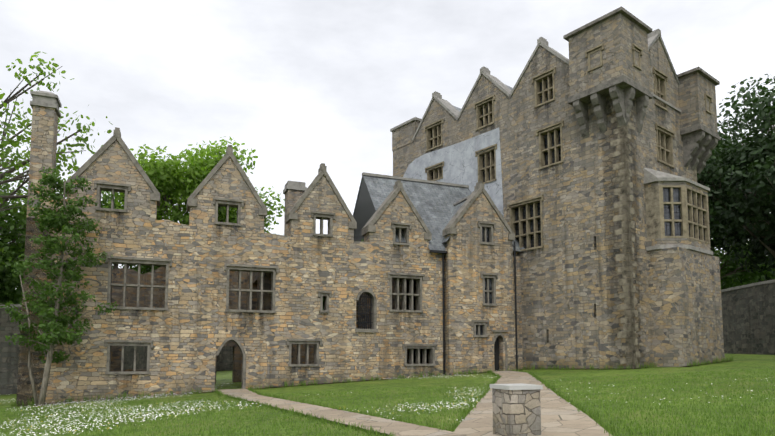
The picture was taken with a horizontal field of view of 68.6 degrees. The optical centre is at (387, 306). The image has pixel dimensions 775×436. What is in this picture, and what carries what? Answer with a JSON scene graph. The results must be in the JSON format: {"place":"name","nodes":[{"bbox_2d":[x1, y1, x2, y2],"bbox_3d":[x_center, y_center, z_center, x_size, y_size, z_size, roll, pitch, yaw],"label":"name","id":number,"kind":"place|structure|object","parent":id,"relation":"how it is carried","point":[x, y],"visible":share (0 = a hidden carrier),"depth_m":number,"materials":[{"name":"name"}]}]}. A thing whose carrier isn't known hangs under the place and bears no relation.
{"place":"outdoors","nodes":[
{"label":"outdoors","id":0,"kind":"place"},
{"bbox_2d":[16,204,51,405],"bbox_3d":[-15.933,0.683,27.063,0.900,9.550,8.400,2,-5,-21],"label":"wall end","id":1,"kind":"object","parent":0,"point":[34,355],"depth_m":23.08,"materials":[{"name":"brown stone"}]},
{"bbox_2d":[110,266,313,383],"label":"interior wall","id":2,"kind":"structure","parent":0,"point":[145,294],"depth_m":31.93,"materials":[{"name":"brown stone"}]},
{"bbox_2d":[246,272,270,309],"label":"manor cross wall","id":3,"kind":"structure","parent":0,"point":[256,286],"depth_m":29.21,"materials":[{"name":"brown stone"}]},
{"bbox_2d":[356,293,369,328],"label":"manor stair wall","id":4,"kind":"structure","parent":0,"point":[357,301],"depth_m":30.97,"materials":[{"name":"brown stone"}]},
{"bbox_2d":[353,177,375,241],"bbox_3d":[-1.435,-5.281,33.199,0.120,4.900,8.300,2,-5,-21],"label":"roof end","id":5,"kind":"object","parent":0,"point":[364,211],"depth_m":33.14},
{"bbox_2d":[0,215,774,435],"bbox_3d":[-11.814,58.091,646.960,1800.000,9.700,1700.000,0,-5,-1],"label":"ground","id":6,"kind":"structure","parent":0,"point":[746,362],"depth_m":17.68,"materials":[{"name":"green plant"}]},
{"bbox_2d":[0,307,21,394],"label":"boundary wall","id":7,"kind":"structure","parent":6,"relation":"on","point":[9,357],"depth_m":32.12,"materials":[{"name":"stone"}]},
{"bbox_2d":[0,304,21,307],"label":"wall coping","id":8,"kind":"object","parent":7,"relation":"on","point":[16,305],"visible":0.04,"depth_m":32.33,"materials":[{"name":"grey stone"}]},
{"bbox_2d":[0,162,27,304],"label":"tree","id":9,"kind":"object","parent":6,"relation":"on","point":[13,253],"depth_m":40.36,"materials":[{"name":"green plant"}]},
{"bbox_2d":[3,245,24,303],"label":"tree","id":10,"kind":"object","parent":6,"relation":"on","point":[18,279],"depth_m":69.98,"materials":[{"name":"green plant"}]},
{"bbox_2d":[0,51,112,256],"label":"tree","id":11,"kind":"object","parent":6,"relation":"on","point":[8,150],"depth_m":31.19,"materials":[{"name":"green plant"}]},
{"bbox_2d":[0,166,118,405],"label":"sapling","id":12,"kind":"object","parent":6,"relation":"on","point":[56,246],"depth_m":22.36,"materials":[{"name":"green plant"}]},
{"bbox_2d":[8,191,172,297],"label":"tree","id":13,"kind":"object","parent":6,"relation":"on","point":[144,268],"depth_m":47.52,"materials":[{"name":"green plant"}]},
{"bbox_2d":[124,346,147,368],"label":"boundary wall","id":14,"kind":"structure","parent":6,"relation":"on","point":[141,359],"depth_m":38.98,"materials":[{"name":"stone"}]},
{"bbox_2d":[105,137,284,267],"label":"tree","id":15,"kind":"object","parent":6,"relation":"on","point":[174,177],"depth_m":43.14,"materials":[{"name":"green plant"}]},
{"bbox_2d":[216,346,232,370],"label":"boundary wall","id":16,"kind":"structure","parent":6,"relation":"on","point":[224,361],"depth_m":60.76,"materials":[{"name":"stone"}]},
{"bbox_2d":[17,139,442,405],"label":"manor house wall","id":17,"kind":"structure","parent":6,"relation":"on","point":[190,330],"depth_m":26.24,"materials":[{"name":"brown stone"}]},
{"bbox_2d":[27,106,304,235],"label":"manor chimneys","id":18,"kind":"object","parent":17,"relation":"on","point":[43,146],"visible":0.54,"depth_m":23.79,"materials":[{"name":"beige stone"}]},
{"bbox_2d":[30,91,61,117],"bbox_3d":[-14.605,-8.766,24.329,0.980,0.800,1.050,2,-5,-21],"label":"chimney cap","id":19,"kind":"object","parent":18,"relation":"on","point":[46,99],"visible":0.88,"depth_m":23.91,"materials":[{"name":"grey stone"}]},
{"bbox_2d":[283,181,306,193],"bbox_3d":[-5.846,-7.483,35.868,1.250,0.550,1.300,2,-5,-21],"label":"chimney cap","id":20,"kind":"object","parent":18,"relation":"on","point":[294,185],"visible":0.75,"depth_m":35.32,"materials":[{"name":"grey stone"}]},
{"bbox_2d":[99,212,434,392],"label":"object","id":21,"kind":"object","parent":17,"relation":"attached to","point":[250,314],"visible":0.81,"depth_m":26.32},
{"bbox_2d":[353,175,524,251],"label":"slate roof","id":22,"kind":"structure","parent":17,"relation":"on","point":[436,209],"depth_m":32.94,"materials":[{"name":"grey stone"}]},
{"bbox_2d":[430,241,517,374],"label":"drainpipes","id":23,"kind":"object","parent":17,"relation":"attached to","point":[438,251],"visible":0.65,"depth_m":30.02,"materials":[{"name":"black metal"}]},
{"bbox_2d":[21,391,473,431],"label":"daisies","id":24,"kind":"object","parent":6,"relation":"on","point":[203,406],"visible":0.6,"depth_m":16.67,"materials":[{"name":"white plant"}]},
{"bbox_2d":[65,127,437,388],"bbox_3d":[-5.677,-1.732,27.207,17.378,11.833,1.050,2,-5,-21],"label":"stone trim","id":25,"kind":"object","parent":6,"relation":"on","point":[367,228],"depth_m":26.71,"materials":[{"name":"grey stone"}]},
{"bbox_2d":[16,360,728,405],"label":"soil strips","id":26,"kind":"object","parent":6,"relation":"on","point":[432,375],"visible":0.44,"depth_m":27.22,"materials":[{"name":"brown soil"}]},
{"bbox_2d":[1,370,774,435],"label":"daisies","id":27,"kind":"object","parent":6,"relation":"on","point":[177,413],"visible":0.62,"depth_m":16.15,"materials":[{"name":"white plant"}]},
{"bbox_2d":[442,181,514,370],"bbox_3d":[4.994,-1.541,30.717,4.050,10.585,0.850,2,-5,-21],"label":"stone trim","id":28,"kind":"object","parent":6,"relation":"on","point":[450,228],"depth_m":30.59,"materials":[{"name":"grey stone"}]},
{"bbox_2d":[444,192,514,374],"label":"gabled wall","id":29,"kind":"structure","parent":6,"relation":"on","point":[468,256],"depth_m":30.23,"materials":[{"name":"stone"}]},
{"bbox_2d":[494,337,498,370],"bbox_3d":[5.830,2.585,30.829,0.938,2.385,0.345,0,-5,-1],"label":"door","id":30,"kind":"structure","parent":29,"relation":"in","point":[496,354],"depth_m":30.86,"materials":[{"name":"brown wood"}]},
{"bbox_2d":[444,249,522,373],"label":"turret sides","id":31,"kind":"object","parent":6,"relation":"on","point":[519,326],"visible":0.12,"depth_m":31.75,"materials":[{"name":"stone"}]},
{"bbox_2d":[647,247,724,366],"bbox_3d":[15.387,1.440,28.840,5.250,8.350,1.950,4,-6,-39],"label":"tower bay","id":32,"kind":"object","parent":6,"relation":"on","point":[686,320],"visible":0.5,"depth_m":27.81,"materials":[{"name":"beige stone"}]},
{"bbox_2d":[645,181,710,250],"bbox_3d":[15.284,-4.501,29.488,4.750,3.200,1.620,4,-6,-39],"label":"bay window","id":33,"kind":"structure","parent":32,"relation":"on","point":[683,203],"depth_m":28.21,"materials":[{"name":"beige stone"}]},
{"bbox_2d":[645,185,660,239],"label":"tower oriel returns","id":34,"kind":"object","parent":33,"relation":"attached to","point":[653,227],"visible":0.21,"depth_m":28.29,"materials":[{"name":"beige stone"}]},
{"bbox_2d":[663,188,703,238],"bbox_3d":[15.480,-4.597,29.251,4.252,2.650,0.658,4,-6,-39],"label":"lead oriel","id":35,"kind":"object","parent":33,"relation":"in","point":[666,225],"visible":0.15,"depth_m":28.27,"materials":[{"name":"grey metal"}]},
{"bbox_2d":[697,74,774,272],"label":"tree","id":36,"kind":"object","parent":6,"relation":"on","point":[736,176],"depth_m":39.43,"materials":[{"name":"green plant"}]},
{"bbox_2d":[710,212,774,289],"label":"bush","id":37,"kind":"object","parent":6,"relation":"on","point":[729,279],"depth_m":56.98,"materials":[{"name":"green plant"}]},
{"bbox_2d":[720,263,774,288],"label":"tree","id":38,"kind":"object","parent":6,"relation":"on","point":[759,279],"visible":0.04,"depth_m":70.16,"materials":[{"name":"green plant"}]},
{"bbox_2d":[721,282,774,354],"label":"boundary wall","id":39,"kind":"structure","parent":6,"relation":"on","point":[748,316],"depth_m":36.81,"materials":[{"name":"stone"}]},
{"bbox_2d":[721,279,774,291],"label":"wall coping","id":40,"kind":"object","parent":39,"relation":"on","point":[750,285],"visible":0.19,"depth_m":36.70,"materials":[{"name":"grey stone"}]},
{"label":"tower","id":41,"kind":"object","parent":6,"relation":"on","visible":0},
{"bbox_2d":[392,120,419,150],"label":"tower stack","id":42,"kind":"object","parent":41,"relation":"on","point":[402,136],"visible":0.36,"depth_m":40.93,"materials":[{"name":"stone"}]},
{"bbox_2d":[390,117,421,131],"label":"tower stack cap","id":43,"kind":"object","parent":42,"relation":"on","point":[405,123],"visible":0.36,"depth_m":40.71,"materials":[{"name":"grey stone"}]},
{"bbox_2d":[563,6,652,138],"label":"turret stone trim","id":44,"kind":"structure","parent":41,"relation":"on","point":[623,91],"depth_m":28.28,"materials":[{"name":"grey stone"}]},
{"bbox_2d":[585,43,711,114],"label":"window frames","id":45,"kind":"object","parent":41,"relation":"attached to","point":[636,48],"depth_m":28.26,"materials":[{"name":"beige stone"}]},
{"bbox_2d":[643,167,712,254],"bbox_3d":[15.304,-4.877,29.496,5.029,4.350,1.684,4,-6,-39],"label":"bay window cornice","id":46,"kind":"structure","parent":41,"relation":"on","point":[651,175],"depth_m":28.27,"materials":[{"name":"grey stone"}]},
{"bbox_2d":[677,67,720,173],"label":"turret stone trim","id":47,"kind":"structure","parent":41,"relation":"on","point":[700,141],"depth_m":31.67,"materials":[{"name":"grey stone"}]},
{"bbox_2d":[0,0,774,286],"label":"sky","id":48,"kind":"structure","parent":0,"point":[304,85],"materials":[{"name":"white"}]},
{"bbox_2d":[392,279,406,309],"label":"manor end wall","id":49,"kind":"structure","parent":0,"point":[393,296],"depth_m":30.13,"materials":[{"name":"brown stone"}]},
{"bbox_2d":[219,371,611,435],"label":"stone path","id":50,"kind":"structure","parent":0,"point":[561,416],"depth_m":12.14,"materials":[{"name":"beige stone"}]},
{"bbox_2d":[492,388,540,435],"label":"stone pillar","id":51,"kind":"structure","parent":50,"relation":"on","point":[516,412],"depth_m":9.42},
{"bbox_2d":[490,383,542,389],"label":"plinth slab","id":52,"kind":"structure","parent":51,"relation":"on","point":[520,386],"depth_m":9.45,"materials":[{"name":"white stone"}]},
{"bbox_2d":[362,172,469,205],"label":"roof ridge","id":53,"kind":"structure","parent":0,"point":[419,180],"depth_m":34.15,"materials":[{"name":"grey stone"}]},
{"bbox_2d":[406,280,426,363],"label":"manor wall","id":54,"kind":"structure","parent":0,"point":[407,283],"depth_m":37.62,"materials":[{"name":"brown stone"}]},
{"bbox_2d":[393,45,644,368],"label":"tower wall","id":55,"kind":"structure","parent":0,"point":[564,304],"depth_m":30.40,"materials":[{"name":"beige stone"}]},
{"bbox_2d":[403,128,503,245],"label":"rendered wall","id":56,"kind":"structure","parent":55,"relation":"attached to","point":[460,166],"depth_m":36.03,"materials":[{"name":"grey paint"}]},
{"bbox_2d":[609,96,696,368],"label":"corner quoins","id":57,"kind":"object","parent":55,"relation":"attached to","point":[627,333],"visible":0.58,"depth_m":27.44,"materials":[{"name":"stone"}]},
{"bbox_2d":[412,29,680,139],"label":"tower copings","id":58,"kind":"object","parent":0,"point":[452,110],"visible":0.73,"depth_m":33.43,"materials":[{"name":"grey stone"}]},
{"bbox_2d":[424,67,674,252],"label":"windows","id":59,"kind":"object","parent":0,"point":[664,137],"depth_m":31.96,"materials":[{"name":"beige stone"}]},
{"bbox_2d":[454,36,679,111],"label":"tower roof","id":60,"kind":"structure","parent":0,"point":[459,109],"depth_m":31.81,"materials":[{"name":"grey stone"}]},
{"bbox_2d":[568,13,649,95],"bbox_3d":[11.344,-12.434,29.172,2.650,3.150,2.850,4,-6,-39],"label":"corner turret","id":61,"kind":"object","parent":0,"point":[618,34],"visible":0.64,"depth_m":28.17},
{"bbox_2d":[601,37,696,367],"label":"tower wall","id":62,"kind":"structure","parent":0,"point":[646,146],"depth_m":28.36,"materials":[{"name":"beige stone"}]},
{"bbox_2d":[678,72,717,132],"bbox_3d":[17.095,-11.305,32.907,2.400,2.950,2.700,4,-6,-39],"label":"corner turret","id":63,"kind":"object","parent":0,"point":[694,87],"visible":0.36,"depth_m":31.57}
]}

